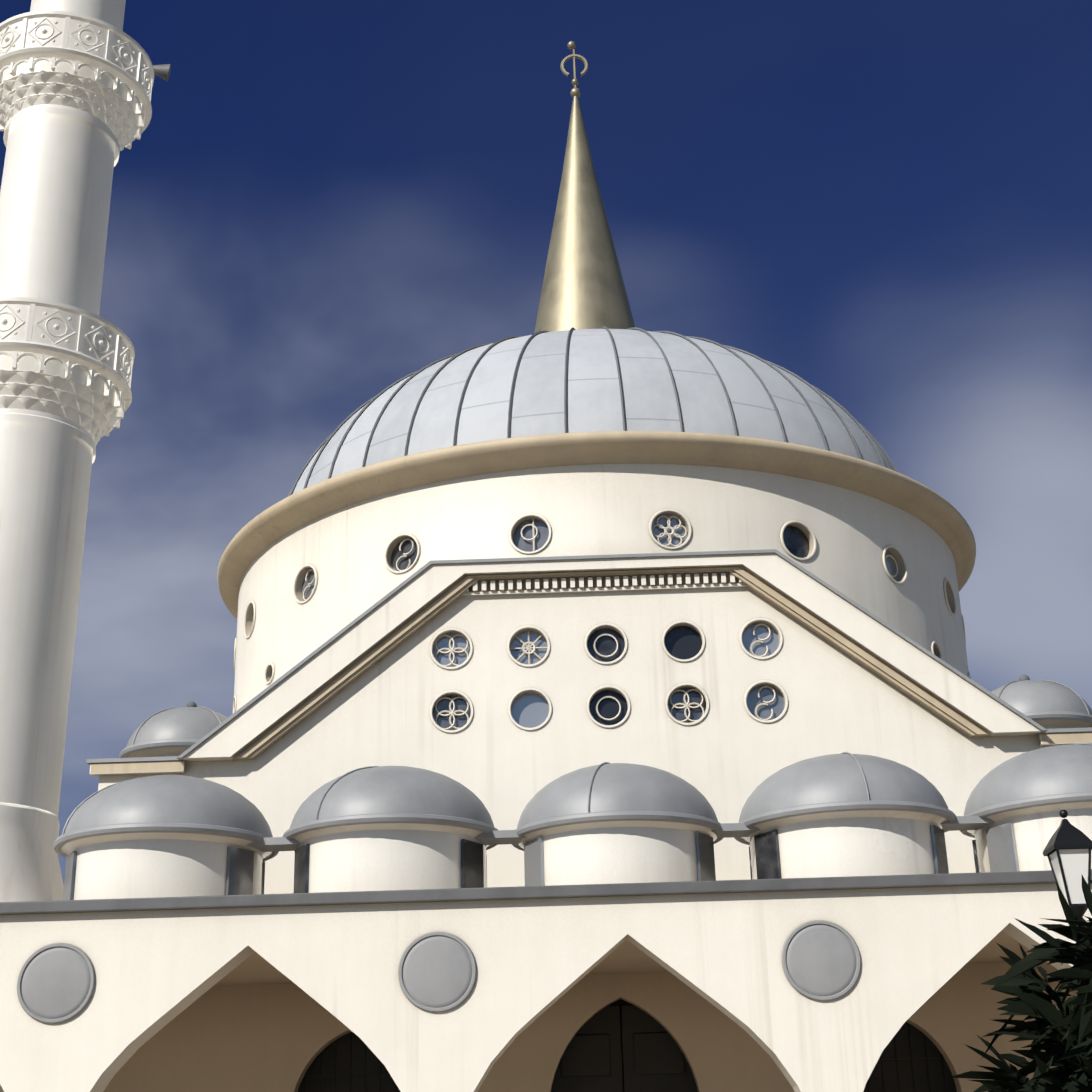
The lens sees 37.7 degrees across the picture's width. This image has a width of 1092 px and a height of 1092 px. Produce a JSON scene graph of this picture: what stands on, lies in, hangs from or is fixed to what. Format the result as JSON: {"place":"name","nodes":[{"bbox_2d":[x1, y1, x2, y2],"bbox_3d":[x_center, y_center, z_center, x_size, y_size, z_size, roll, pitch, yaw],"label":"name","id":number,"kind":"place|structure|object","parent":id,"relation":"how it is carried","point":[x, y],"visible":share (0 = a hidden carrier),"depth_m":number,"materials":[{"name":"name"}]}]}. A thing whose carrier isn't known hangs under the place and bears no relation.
{"place":"outdoors","nodes":[
{"label":"outdoors","id":0,"kind":"place"},
{"bbox_2d":[0,883,1091,1091],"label":"arcade wall","id":1,"kind":"structure","parent":0,"point":[156,971],"depth_m":18.82,"materials":[{"name":"beige paint"}]},
{"bbox_2d":[17,920,860,1023],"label":"round medallions","id":2,"kind":"object","parent":1,"relation":"attached to","point":[437,970],"visible":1,"depth_m":18.77,"materials":[{"name":"grey stone"}]},
{"bbox_2d":[0,869,1091,914],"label":"ledge","id":3,"kind":"object","parent":1,"relation":"on","point":[534,892],"visible":0.67,"depth_m":19.01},
{"bbox_2d":[214,930,1031,985],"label":"arch ceiling","id":4,"kind":"structure","parent":1,"relation":"on","point":[625,956],"depth_m":22.33,"materials":[{"name":"beige paint"}]},
{"bbox_2d":[53,743,1091,899],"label":"small domes","id":5,"kind":"structure","parent":4,"relation":"on","point":[385,828],"depth_m":21.02,"materials":[{"name":"grey metal"}]},
{"bbox_2d":[63,822,1018,899],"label":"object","id":6,"kind":"object","parent":5,"relation":"attached to","point":[1001,847],"visible":0.5,"depth_m":21.35,"materials":[{"name":"grey glass"}]},
{"bbox_2d":[0,0,1091,883],"label":"sky","id":7,"kind":"structure","parent":0,"point":[885,205],"materials":[{"name":"blue"}]},
{"bbox_2d":[103,962,1077,1091],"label":"porch back wall","id":8,"kind":"structure","parent":0,"point":[255,1038],"depth_m":23.31,"materials":[{"name":"beige paint"}]},
{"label":"hall walls","id":9,"kind":"object","parent":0,"visible":0},
{"bbox_2d":[234,464,968,710],"bbox_3d":[1.136,3.710,33.476,15.960,5.550,15.960,-2,-21,1],"label":"dome drum","id":10,"kind":"object","parent":9,"relation":"on","point":[600,509],"visible":0.15,"depth_m":27.97,"materials":[{"name":"white paint"}]},
{"bbox_2d":[287,326,897,496],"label":"dome","id":11,"kind":"structure","parent":10,"relation":"on","point":[572,379],"depth_m":29.63,"materials":[{"name":"grey metal"}]},
{"bbox_2d":[534,41,634,332],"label":"spire","id":12,"kind":"structure","parent":11,"relation":"on","point":[583,286],"depth_m":36.69,"materials":[{"name":"gold metal"}]},
{"bbox_2d":[217,431,975,618],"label":"cornice","id":13,"kind":"structure","parent":10,"relation":"attached to","point":[257,535],"depth_m":27.99,"materials":[{"name":"beige stone"}]},
{"bbox_2d":[301,514,898,600],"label":"window panes","id":14,"kind":"structure","parent":10,"relation":"in","point":[796,541],"depth_m":27.73,"materials":[{"name":"grey glass"}]},
{"bbox_2d":[233,509,970,712],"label":"round window frames","id":15,"kind":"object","parent":10,"relation":"attached to","point":[651,533],"visible":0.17,"depth_m":27.76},
{"bbox_2d":[119,675,1091,757],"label":"small corner domes","id":16,"kind":"structure","parent":9,"relation":"on","point":[1045,704],"depth_m":25.29,"materials":[{"name":"grey paint"}]},
{"label":"ground","id":17,"kind":"structure","parent":0,"visible":0},
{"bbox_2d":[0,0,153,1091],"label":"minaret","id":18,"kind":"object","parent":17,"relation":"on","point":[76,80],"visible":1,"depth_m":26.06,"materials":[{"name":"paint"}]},
{"bbox_2d":[153,64,170,81],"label":"minaret loudspeakers","id":19,"kind":"object","parent":18,"relation":"attached to","point":[162,71],"visible":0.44,"depth_m":29.63,"materials":[{"name":"grey metal"}]},
{"bbox_2d":[298,999,956,1091],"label":"doorway","id":20,"kind":"structure","parent":17,"relation":"on","point":[875,1077],"depth_m":23.68,"materials":[{"name":"brown wood"}]},
{"bbox_2d":[948,875,1091,1091],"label":"tree","id":21,"kind":"object","parent":17,"relation":"on","point":[1062,1037],"visible":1,"depth_m":10.25,"materials":[{"name":"green plant"}]},
{"bbox_2d":[1043,810,1091,944],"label":"street lamp","id":22,"kind":"object","parent":17,"relation":"on","point":[1067,850],"visible":0.73,"depth_m":16.46,"materials":[{"name":"metal"}]},
{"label":"platform steps","id":23,"kind":"object","parent":17,"relation":"on","visible":0},
{"bbox_2d":[98,574,1048,893],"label":"facade wall","id":24,"kind":"structure","parent":23,"relation":"on","point":[726,756],"depth_m":24.95,"materials":[{"name":"white paint"}]},
{"bbox_2d":[86,549,1091,775],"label":"pediment mouldings","id":25,"kind":"object","parent":24,"relation":"attached to","point":[313,681],"visible":0.94,"depth_m":25.22,"materials":[{"name":"white paint"}]},
{"bbox_2d":[429,618,787,733],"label":"round window frames","id":26,"kind":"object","parent":24,"relation":"attached to","point":[529,648],"visible":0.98,"depth_m":25.19,"materials":[{"name":"white stone"}]},
{"bbox_2d":[433,623,784,729],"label":"window panes","id":27,"kind":"structure","parent":24,"relation":"in","point":[529,710],"depth_m":25.29,"materials":[{"name":"black glass"}]},
{"bbox_2d":[303,1023,945,1091],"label":"hall window grilles","id":28,"kind":"object","parent":24,"relation":"attached to","point":[380,1074],"visible":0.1,"depth_m":23.46,"materials":[{"name":"metal"}]},
{"bbox_2d":[551,1005,697,1091],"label":"hall door leaves","id":29,"kind":"object","parent":23,"relation":"on","point":[654,1059],"visible":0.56,"depth_m":23.58,"materials":[{"name":"brown wood"}]}
]}

